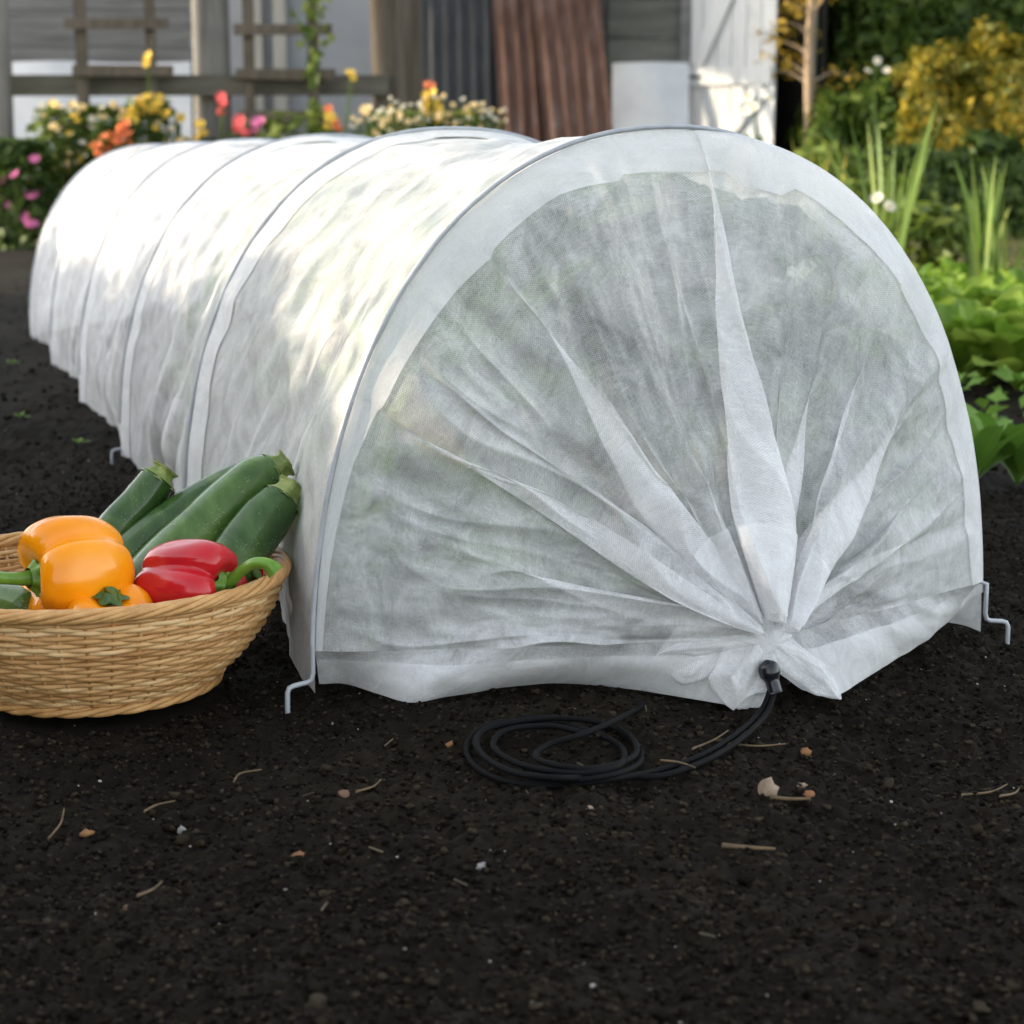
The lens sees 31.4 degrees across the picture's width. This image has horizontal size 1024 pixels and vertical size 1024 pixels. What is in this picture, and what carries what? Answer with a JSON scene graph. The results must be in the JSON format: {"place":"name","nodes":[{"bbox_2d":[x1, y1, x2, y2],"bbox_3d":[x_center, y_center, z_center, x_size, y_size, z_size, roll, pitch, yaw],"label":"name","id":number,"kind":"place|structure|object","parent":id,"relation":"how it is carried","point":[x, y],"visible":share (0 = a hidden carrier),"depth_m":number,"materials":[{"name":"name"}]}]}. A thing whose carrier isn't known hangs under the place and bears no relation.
{"place":"outdoors","nodes":[
{"label":"outdoors","id":0,"kind":"place"},
{"bbox_2d":[0,239,1023,1023],"bbox_3d":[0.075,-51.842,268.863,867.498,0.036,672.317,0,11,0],"label":"ground","id":1,"kind":"structure","parent":0,"point":[84,425],"depth_m":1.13,"materials":[{"name":"soil"}]},
{"bbox_2d":[0,0,12,237],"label":"fence post","id":2,"kind":"object","parent":1,"relation":"on","point":[5,109],"visible":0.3,"depth_m":8.64,"materials":[{"name":"wood"}]},
{"bbox_2d":[14,412,29,416],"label":"seedling","id":3,"kind":"object","parent":1,"relation":"on","point":[17,414],"visible":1,"depth_m":2.90,"materials":[{"name":"green plant"}]},
{"bbox_2d":[0,137,64,250],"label":"flower plant","id":4,"kind":"object","parent":1,"relation":"on","point":[20,226],"visible":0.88,"depth_m":8.24,"materials":[{"name":"green plant"}]},
{"bbox_2d":[47,808,64,839],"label":"straw stalk","id":5,"kind":"object","parent":1,"relation":"on","point":[54,831],"visible":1,"depth_m":1.15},
{"bbox_2d":[25,102,99,242],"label":"flower plant","id":6,"kind":"object","parent":1,"relation":"on","point":[66,156],"visible":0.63,"depth_m":8.43,"materials":[{"name":"green plant"}]},
{"bbox_2d":[72,438,89,442],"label":"seedling","id":7,"kind":"object","parent":1,"relation":"on","point":[78,440],"visible":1,"depth_m":2.68,"materials":[{"name":"green plant"}]},
{"bbox_2d":[46,99,126,172],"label":"flower plant","id":8,"kind":"object","parent":1,"relation":"on","point":[96,111],"visible":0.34,"depth_m":8.58,"materials":[{"name":"yellow plant"}]},
{"bbox_2d":[79,829,94,836],"bbox_3d":[-0.264,0.200,1.132,0.010,0.004,0.007,-14,15,-17],"label":"stone","id":9,"kind":"object","parent":1,"relation":"on","point":[85,832],"visible":1,"depth_m":1.13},
{"bbox_2d":[12,61,191,225],"bbox_3d":[-2.259,-2.013,10.070,0.982,0.941,0.110,0,11,0],"label":"white board","id":10,"kind":"object","parent":1,"relation":"on","point":[24,110],"visible":0.16,"depth_m":10.03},
{"bbox_2d":[85,117,147,247],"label":"flower plant","id":11,"kind":"object","parent":1,"relation":"on","point":[113,133],"visible":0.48,"depth_m":8.22,"materials":[{"name":"orange plant"}]},
{"bbox_2d":[64,0,173,218],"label":"trellis","id":12,"kind":"object","parent":1,"relation":"on","point":[80,24],"visible":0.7,"depth_m":8.65,"materials":[{"name":"brown wood"}]},
{"bbox_2d":[0,531,291,718],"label":"wicker basket","id":13,"kind":"object","parent":1,"relation":"on","point":[60,664],"visible":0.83,"depth_m":1.33,"materials":[{"name":"wicker"}]},
{"bbox_2d":[0,584,30,609],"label":"courgette","id":14,"kind":"object","parent":13,"relation":"in","point":[15,596],"visible":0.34,"depth_m":1.35,"materials":[{"name":"food"}]},
{"bbox_2d":[0,515,134,609],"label":"bell pepper","id":15,"kind":"object","parent":13,"relation":"in","point":[65,561],"visible":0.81,"depth_m":1.34,"materials":[{"name":"food"}]},
{"bbox_2d":[66,583,152,650],"bbox_3d":[-0.298,0.078,1.348,0.065,0.050,0.070,12,26,-6],"label":"bell pepper","id":16,"kind":"object","parent":13,"relation":"in","point":[130,594],"visible":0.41,"depth_m":1.33,"materials":[{"name":"food"}]},
{"bbox_2d":[99,459,178,534],"bbox_3d":[-0.319,0.009,1.489,0.039,0.098,0.106,9,14,38],"label":"courgette","id":17,"kind":"object","parent":13,"relation":"in","point":[146,490],"visible":0.59,"depth_m":1.49,"materials":[{"name":"food"}]},
{"bbox_2d":[121,464,235,557],"bbox_3d":[-0.284,0.020,1.488,0.041,0.101,0.184,9,14,38],"label":"courgette","id":18,"kind":"object","parent":13,"relation":"in","point":[138,535],"visible":0.26,"depth_m":1.48,"materials":[{"name":"food"}]},
{"bbox_2d":[134,539,282,619],"bbox_3d":[-0.227,0.055,1.377,0.119,0.069,0.076,1,11,25],"label":"bell pepper","id":19,"kind":"object","parent":13,"relation":"in","point":[179,569],"visible":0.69,"depth_m":1.36,"materials":[{"name":"food"}]},
{"bbox_2d":[132,449,294,579],"bbox_3d":[-0.253,0.023,1.448,0.050,0.129,0.196,9,14,38],"label":"courgette","id":20,"kind":"object","parent":13,"relation":"in","point":[211,510],"visible":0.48,"depth_m":1.45,"materials":[{"name":"food"}]},
{"bbox_2d":[248,569,262,582],"bbox_3d":[-0.219,0.055,1.431,0.057,0.049,0.046,-8,5,32],"label":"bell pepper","id":21,"kind":"object","parent":13,"relation":"in","point":[255,574],"visible":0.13,"depth_m":1.42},
{"bbox_2d":[215,474,304,582],"bbox_3d":[-0.214,0.030,1.434,0.044,0.106,0.135,7,13,30],"label":"courgette","id":22,"kind":"object","parent":13,"relation":"in","point":[260,523],"visible":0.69,"depth_m":1.43,"materials":[{"name":"food"}]},
{"bbox_2d":[136,881,161,896],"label":"straw stalk","id":23,"kind":"object","parent":1,"relation":"on","point":[146,892],"visible":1,"depth_m":1.03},
{"bbox_2d":[122,50,191,236],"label":"flower plant","id":24,"kind":"object","parent":1,"relation":"on","point":[157,105],"visible":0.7,"depth_m":8.56,"materials":[{"name":"yellow plant"}]},
{"bbox_2d":[143,800,174,812],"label":"straw stalk","id":25,"kind":"object","parent":1,"relation":"on","point":[150,807],"visible":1,"depth_m":1.18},
{"bbox_2d":[177,826,185,834],"bbox_3d":[-0.208,0.201,1.148,0.006,0.007,0.005,-10,13,-19],"label":"stone","id":26,"kind":"object","parent":1,"relation":"on","point":[180,829],"visible":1,"depth_m":1.15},
{"bbox_2d":[181,91,231,237],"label":"flower plant","id":27,"kind":"object","parent":1,"relation":"on","point":[221,111],"visible":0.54,"depth_m":8.48,"materials":[{"name":"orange plant"}]},
{"bbox_2d":[191,0,231,225],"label":"fence post","id":28,"kind":"object","parent":1,"relation":"on","point":[211,34],"visible":0.27,"depth_m":8.82,"materials":[{"name":"wood"}]},
{"bbox_2d":[233,769,261,781],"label":"straw stalk","id":29,"kind":"object","parent":1,"relation":"on","point":[236,776],"visible":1,"depth_m":1.23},
{"bbox_2d":[222,113,280,226],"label":"flower plant","id":30,"kind":"object","parent":1,"relation":"on","point":[240,130],"visible":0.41,"depth_m":8.46,"materials":[{"name":"pink plant"}]},
{"bbox_2d":[166,172,366,478],"bbox_3d":[-0.269,-0.211,2.268,0.312,0.420,0.345,-4,12,-18],"label":"leafy plant","id":31,"kind":"object","parent":1,"relation":"on","point":[257,331],"visible":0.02,"depth_m":2.18,"materials":[{"name":"green plant"}]},
{"bbox_2d":[212,166,343,401],"bbox_3d":[-0.289,-0.289,2.656,0.357,0.424,0.351,-4,12,-18],"label":"leafy plant","id":32,"kind":"object","parent":1,"relation":"on","point":[282,181],"visible":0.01,"depth_m":2.55,"materials":[{"name":"green plant"}]},
{"bbox_2d":[233,0,336,142],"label":"trellis","id":33,"kind":"object","parent":1,"relation":"on","point":[248,29],"visible":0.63,"depth_m":8.65,"materials":[{"name":"brown wood"}]},
{"bbox_2d":[290,0,334,141],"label":"climbing plant","id":34,"kind":"object","parent":33,"relation":"attached to","point":[314,77],"visible":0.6,"depth_m":8.61,"materials":[{"name":"green plant"}]},
{"bbox_2d":[291,851,304,856],"bbox_3d":[-0.129,0.208,1.103,0.010,0.005,0.008,-7,12,-8],"label":"stone","id":35,"kind":"object","parent":1,"relation":"on","point":[298,853],"visible":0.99,"depth_m":1.10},
{"bbox_2d":[255,69,356,163],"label":"flower plant","id":36,"kind":"object","parent":1,"relation":"on","point":[330,118],"visible":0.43,"depth_m":8.38,"materials":[{"name":"green plant"}]},
{"bbox_2d":[338,790,349,797],"bbox_3d":[-0.110,0.184,1.188,0.008,0.007,0.007,-5,12,-14],"label":"stone","id":37,"kind":"object","parent":1,"relation":"on","point":[343,794],"visible":1,"depth_m":1.19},
{"bbox_2d":[290,169,429,490],"bbox_3d":[-0.077,-0.175,2.068,0.355,0.424,0.336,-4,12,-18],"label":"leafy plant","id":38,"kind":"object","parent":1,"relation":"on","point":[367,210],"depth_m":2.02,"materials":[{"name":"green plant"}]},
{"bbox_2d":[355,779,380,792],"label":"straw stalk","id":39,"kind":"object","parent":1,"relation":"on","point":[363,789],"visible":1,"depth_m":1.19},
{"bbox_2d":[249,173,524,562],"bbox_3d":[-0.096,-0.116,1.773,0.327,0.421,0.370,-4,12,-18],"label":"leafy plant","id":40,"kind":"object","parent":1,"relation":"on","point":[332,336],"visible":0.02,"depth_m":1.73,"materials":[{"name":"green plant"}]},
{"bbox_2d":[370,0,423,154],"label":"fence post","id":41,"kind":"object","parent":1,"relation":"on","point":[396,28],"visible":0.3,"depth_m":8.74,"materials":[{"name":"wood"}]},
{"bbox_2d":[10,75,388,95],"bbox_3d":[-1.624,-2.055,8.770,2.063,0.101,0.049,0,11,0],"label":"fence rail","id":42,"kind":"object","parent":41,"relation":"attached to","point":[174,85],"visible":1,"depth_m":8.75,"materials":[{"name":"brown wood"}]},
{"bbox_2d":[8,0,826,198],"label":"garden shed","id":43,"kind":"structure","parent":1,"relation":"on","point":[715,45],"depth_m":10.24,"materials":[{"name":"grey wood"}]},
{"bbox_2d":[689,0,777,198],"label":"door","id":44,"kind":"structure","parent":43,"relation":"in","point":[724,53],"depth_m":10.11,"materials":[{"name":"white paint"}]},
{"bbox_2d":[349,80,506,170],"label":"daisy bush","id":45,"kind":"object","parent":1,"relation":"on","point":[433,113],"visible":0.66,"depth_m":7.45,"materials":[{"name":"white plant"}]},
{"bbox_2d":[445,740,452,747],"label":"stone","id":46,"kind":"object","parent":1,"relation":"on","point":[449,744],"visible":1,"depth_m":1.28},
{"bbox_2d":[62,459,852,991],"bbox_3d":[-0.049,0.035,1.958,1.330,0.033,2.232,3,11,16],"label":"chaff","id":47,"kind":"object","parent":1,"relation":"on","point":[526,791],"visible":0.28,"depth_m":1.07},
{"bbox_2d":[423,0,499,129],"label":"corrugated sheet","id":48,"kind":"object","parent":1,"relation":"on","point":[458,49],"visible":0.35,"depth_m":10.05,"materials":[{"name":"black metal"}]},
{"bbox_2d":[476,862,485,869],"bbox_3d":[-0.018,0.206,1.059,0.007,0.005,0.008,-17,13,-3],"label":"stone","id":49,"kind":"object","parent":1,"relation":"on","point":[480,866],"visible":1,"depth_m":1.06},
{"bbox_2d":[297,226,675,661],"bbox_3d":[-0.035,-0.058,1.540,0.290,0.421,0.307,-4,12,-18],"label":"leafy plant","id":50,"kind":"object","parent":1,"relation":"on","point":[590,365],"visible":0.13,"depth_m":1.43,"materials":[{"name":"green plant"}]},
{"bbox_2d":[16,403,1014,1023],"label":"grit","id":51,"kind":"object","parent":1,"relation":"on","point":[504,851],"visible":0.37,"depth_m":1.08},
{"bbox_2d":[492,0,545,153],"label":"corrugated sheet","id":52,"kind":"object","parent":1,"relation":"on","point":[518,84],"visible":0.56,"depth_m":9.99,"materials":[{"name":"metal"}]},
{"bbox_2d":[29,124,1009,788],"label":"fleece tunnel","id":53,"kind":"structure","parent":1,"relation":"on","point":[755,566],"depth_m":1.40,"materials":[{"name":"fabric"}]},
{"bbox_2d":[532,0,612,140],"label":"corrugated sheet","id":54,"kind":"object","parent":1,"relation":"on","point":[572,67],"visible":0.56,"depth_m":9.91,"materials":[{"name":"metal"}]},
{"bbox_2d":[439,173,800,627],"bbox_3d":[0.083,-0.086,1.610,0.339,0.424,0.344,-4,12,-18],"label":"leafy plant","id":55,"kind":"object","parent":1,"relation":"on","point":[594,321],"visible":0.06,"depth_m":1.50,"materials":[{"name":"green plant"}]},
{"bbox_2d":[612,62,688,133],"bbox_3d":[0.779,-2.050,10.230,0.431,0.940,0.175,0,11,0],"label":"white board","id":56,"kind":"object","parent":1,"relation":"on","point":[647,93],"visible":0.3,"depth_m":10.21,"materials":[{"name":"white"}]},
{"bbox_2d":[660,759,695,767],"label":"straw stalk","id":57,"kind":"object","parent":1,"relation":"on","point":[665,760],"visible":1,"depth_m":1.22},
{"bbox_2d":[691,730,728,749],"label":"straw stalk","id":58,"kind":"object","parent":1,"relation":"on","point":[703,744],"visible":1,"depth_m":1.27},
{"bbox_2d":[722,843,774,849],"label":"straw stalk","id":59,"kind":"object","parent":1,"relation":"on","point":[729,846],"visible":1,"depth_m":1.08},
{"bbox_2d":[727,743,785,746],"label":"straw stalk","id":60,"kind":"object","parent":1,"relation":"on","point":[747,745],"visible":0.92,"depth_m":1.28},
{"bbox_2d":[740,91,773,192],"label":"tall wildflower","id":61,"kind":"object","parent":1,"relation":"on","point":[755,105],"visible":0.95,"depth_m":6.44,"materials":[{"name":"white plant"}]},
{"bbox_2d":[587,200,938,637],"bbox_3d":[0.200,-0.086,1.631,0.290,0.416,0.333,-4,12,-18],"label":"leafy plant","id":62,"kind":"object","parent":1,"relation":"on","point":[778,353],"visible":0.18,"depth_m":1.53,"materials":[{"name":"green plant"}]},
{"bbox_2d":[758,777,778,795],"bbox_3d":[0.166,0.179,1.177,0.014,0.016,0.012,-3,11,-17],"label":"stone","id":63,"kind":"object","parent":1,"relation":"on","point":[767,787],"visible":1,"depth_m":1.17,"materials":[{"name":"stone"}]},
{"bbox_2d":[770,795,810,800],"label":"straw stalk","id":64,"kind":"object","parent":1,"relation":"on","point":[781,798],"visible":1,"depth_m":1.16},
{"bbox_2d":[800,747,811,755],"bbox_3d":[0.207,0.169,1.282,0.008,0.007,0.008,13,12,3],"label":"stone","id":65,"kind":"object","parent":1,"relation":"on","point":[806,751],"visible":1,"depth_m":1.28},
{"bbox_2d":[803,790,814,797],"bbox_3d":[0.193,0.184,1.184,0.008,0.006,0.007,-15,13,-7],"label":"stone","id":66,"kind":"object","parent":1,"relation":"on","point":[809,793],"visible":0.85,"depth_m":1.18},
{"bbox_2d":[791,135,846,267],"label":"iris clump","id":67,"kind":"object","parent":1,"relation":"on","point":[825,164],"visible":0.08,"depth_m":6.15,"materials":[{"name":"green plant"}]},
{"bbox_2d":[775,140,896,215],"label":"border plant","id":68,"kind":"object","parent":1,"relation":"on","point":[822,159],"visible":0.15,"depth_m":7.02,"materials":[{"name":"green plant"}]},
{"bbox_2d":[802,172,918,271],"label":"border plant","id":69,"kind":"object","parent":1,"relation":"on","point":[856,186],"visible":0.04,"depth_m":5.96,"materials":[{"name":"green plant"}]},
{"bbox_2d":[862,192,896,260],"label":"tall wildflower","id":70,"kind":"object","parent":1,"relation":"on","point":[888,205],"visible":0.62,"depth_m":5.20,"materials":[{"name":"white plant"}]},
{"bbox_2d":[822,101,946,252],"bbox_3d":[1.137,-0.959,5.569,0.400,0.598,0.244,5,12,26],"label":"iris clump","id":71,"kind":"object","parent":1,"relation":"on","point":[886,217],"visible":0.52,"depth_m":5.51,"materials":[{"name":"green plant"}]},
{"bbox_2d":[886,268,933,282],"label":"leaf lettuce","id":72,"kind":"object","parent":1,"relation":"on","point":[922,272],"visible":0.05,"depth_m":4.67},
{"bbox_2d":[876,296,970,327],"bbox_3d":[0.841,-0.378,3.733,0.370,0.137,0.275,-1,11,-5],"label":"leaf lettuce","id":73,"kind":"object","parent":1,"relation":"on","point":[947,300],"visible":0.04,"depth_m":3.67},
{"bbox_2d":[913,263,933,271],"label":"leaf lettuce","id":74,"kind":"object","parent":1,"relation":"on","point":[924,266],"visible":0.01,"depth_m":5.08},
{"bbox_2d":[877,199,985,269],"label":"border plant","id":75,"kind":"object","parent":1,"relation":"on","point":[925,215],"visible":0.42,"depth_m":5.76,"materials":[{"name":"green plant"}]},
{"bbox_2d":[887,299,976,334],"bbox_3d":[0.826,-0.341,3.546,0.267,0.137,0.278,1,11,5],"label":"leaf lettuce","id":76,"kind":"object","parent":1,"relation":"on","point":[936,304],"depth_m":3.60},
{"bbox_2d":[916,268,961,278],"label":"leaf lettuce","id":77,"kind":"object","parent":1,"relation":"on","point":[930,270],"visible":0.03,"depth_m":4.95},
{"bbox_2d":[894,283,990,305],"bbox_3d":[0.893,-0.435,3.987,0.331,0.153,0.321,4,12,21],"label":"leaf lettuce","id":78,"kind":"object","parent":1,"relation":"on","point":[935,292],"visible":0.02,"depth_m":3.93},
{"bbox_2d":[920,273,965,288],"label":"leaf lettuce","id":79,"kind":"object","parent":1,"relation":"on","point":[944,282],"visible":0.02,"depth_m":4.40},
{"bbox_2d":[895,303,1005,379],"bbox_3d":[0.824,-0.306,3.348,0.279,0.144,0.292,0,11,2],"label":"leaf lettuce","id":80,"kind":"object","parent":1,"relation":"on","point":[950,323],"visible":0.23,"depth_m":3.30,"materials":[{"name":"plant"}]},
{"bbox_2d":[949,286,963,291],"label":"leaf lettuce","id":81,"kind":"object","parent":1,"relation":"on","point":[955,288],"visible":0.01,"depth_m":4.16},
{"bbox_2d":[919,267,1008,285],"bbox_3d":[1.123,-0.547,4.586,0.291,0.143,0.278,6,13,28],"label":"leaf lettuce","id":82,"kind":"object","parent":1,"relation":"on","point":[955,275],"visible":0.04,"depth_m":4.55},
{"bbox_2d":[925,256,1007,277],"bbox_3d":[1.241,-0.638,5.064,0.302,0.140,0.293,-11,15,-44],"label":"leaf lettuce","id":83,"kind":"object","parent":1,"relation":"on","point":[947,263],"visible":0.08,"depth_m":5.03,"materials":[{"name":"plant"}]},
{"bbox_2d":[924,277,1012,306],"bbox_3d":[1.005,-0.429,3.956,0.312,0.153,0.320,-10,15,-41],"label":"leaf lettuce","id":84,"kind":"object","parent":1,"relation":"on","point":[972,291],"visible":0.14,"depth_m":3.90,"materials":[{"name":"plant"}]},
{"bbox_2d":[918,261,1023,421],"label":"ground cover","id":85,"kind":"object","parent":1,"relation":"on","point":[1004,372],"visible":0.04,"depth_m":2.98,"materials":[{"name":"green plant"}]},
{"bbox_2d":[920,416,1023,478],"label":"leafy weed","id":86,"kind":"object","parent":1,"relation":"on","point":[988,446],"visible":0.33,"depth_m":2.26,"materials":[{"name":"green plant"}]},
{"bbox_2d":[928,274,1017,290],"bbox_3d":[1.096,-0.490,4.292,0.292,0.144,0.280,7,13,32],"label":"leaf lettuce","id":87,"kind":"object","parent":1,"relation":"on","point":[960,283],"visible":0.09,"depth_m":4.25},
{"bbox_2d":[935,306,1017,321],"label":"leaf lettuce","id":88,"kind":"object","parent":1,"relation":"on","point":[984,311],"visible":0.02,"depth_m":3.52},
{"bbox_2d":[936,400,1023,484],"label":"leafy weed","id":89,"kind":"object","parent":1,"relation":"on","point":[1014,463],"visible":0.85,"depth_m":2.29,"materials":[{"name":"green plant"}]},
{"bbox_2d":[945,304,1023,385],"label":"leaf lettuce","id":90,"kind":"object","parent":1,"relation":"on","point":[971,313],"visible":0.58,"depth_m":3.26,"materials":[{"name":"plant"}]},
{"bbox_2d":[961,783,1007,795],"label":"straw stalk","id":91,"kind":"object","parent":1,"relation":"on","point":[969,794],"visible":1,"depth_m":1.21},
{"bbox_2d":[966,271,1002,285],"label":"leaf lettuce","id":92,"kind":"object","parent":1,"relation":"on","point":[993,273],"visible":0.04,"depth_m":4.83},
{"bbox_2d":[946,151,1023,279],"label":"iris clump","id":93,"kind":"object","parent":1,"relation":"on","point":[979,261],"visible":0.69,"depth_m":4.84,"materials":[{"name":"green plant"}]},
{"bbox_2d":[948,289,1023,316],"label":"leaf lettuce","id":94,"kind":"object","parent":1,"relation":"on","point":[1008,300],"visible":0.09,"depth_m":3.70,"materials":[{"name":"plant"}]},
{"bbox_2d":[966,321,1023,389],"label":"leaf lettuce","id":95,"kind":"object","parent":1,"relation":"on","point":[1009,356],"visible":0.7,"depth_m":3.20,"materials":[{"name":"plant"}]},
{"bbox_2d":[979,288,1023,300],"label":"leaf lettuce","id":96,"kind":"object","parent":1,"relation":"on","point":[992,291],"visible":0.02,"depth_m":3.88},
{"bbox_2d":[985,284,1023,300],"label":"leaf lettuce","id":97,"kind":"object","parent":1,"relation":"on","point":[1018,287],"visible":0.03,"depth_m":4.00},
{"bbox_2d":[994,268,1023,284],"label":"leaf lettuce","id":98,"kind":"object","parent":1,"relation":"on","point":[1017,276],"visible":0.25,"depth_m":4.52,"materials":[{"name":"plant"}]},
{"bbox_2d":[999,787,1019,796],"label":"straw stalk","id":99,"kind":"object","parent":1,"relation":"on","point":[1008,794],"visible":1,"depth_m":1.20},
{"bbox_2d":[996,304,1023,324],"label":"leaf lettuce","id":100,"kind":"object","parent":1,"relation":"on","point":[1013,318],"visible":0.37,"depth_m":3.42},
{"bbox_2d":[909,233,1023,270],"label":"lawn","id":101,"kind":"structure","parent":0,"point":[917,246],"depth_m":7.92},
{"bbox_2d":[750,0,869,140],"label":"slim tree","id":102,"kind":"object","parent":101,"relation":"on","point":[808,79],"visible":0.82,"depth_m":9.90,"materials":[{"name":"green plant"}]},
{"bbox_2d":[784,62,899,168],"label":"box shrub","id":103,"kind":"object","parent":101,"relation":"on","point":[834,112],"visible":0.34,"depth_m":9.73,"materials":[{"name":"green plant"}]},
{"bbox_2d":[864,56,889,171],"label":"tall wildflower","id":104,"kind":"object","parent":101,"relation":"on","point":[877,60],"visible":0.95,"depth_m":8.29,"materials":[{"name":"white plant"}]},
{"bbox_2d":[825,0,1023,91],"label":"box hedge","id":105,"kind":"object","parent":101,"relation":"on","point":[860,33],"visible":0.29,"depth_m":10.67,"materials":[{"name":"green plant"}]},
{"bbox_2d":[830,128,1023,241],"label":"shrub","id":106,"kind":"object","parent":101,"relation":"on","point":[941,184],"visible":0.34,"depth_m":8.77,"materials":[{"name":"green plant"}]},
{"bbox_2d":[887,15,1023,151],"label":"golden shrub","id":107,"kind":"object","parent":101,"relation":"on","point":[979,86],"visible":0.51,"depth_m":9.46,"materials":[{"name":"yellow plant"}]}
]}

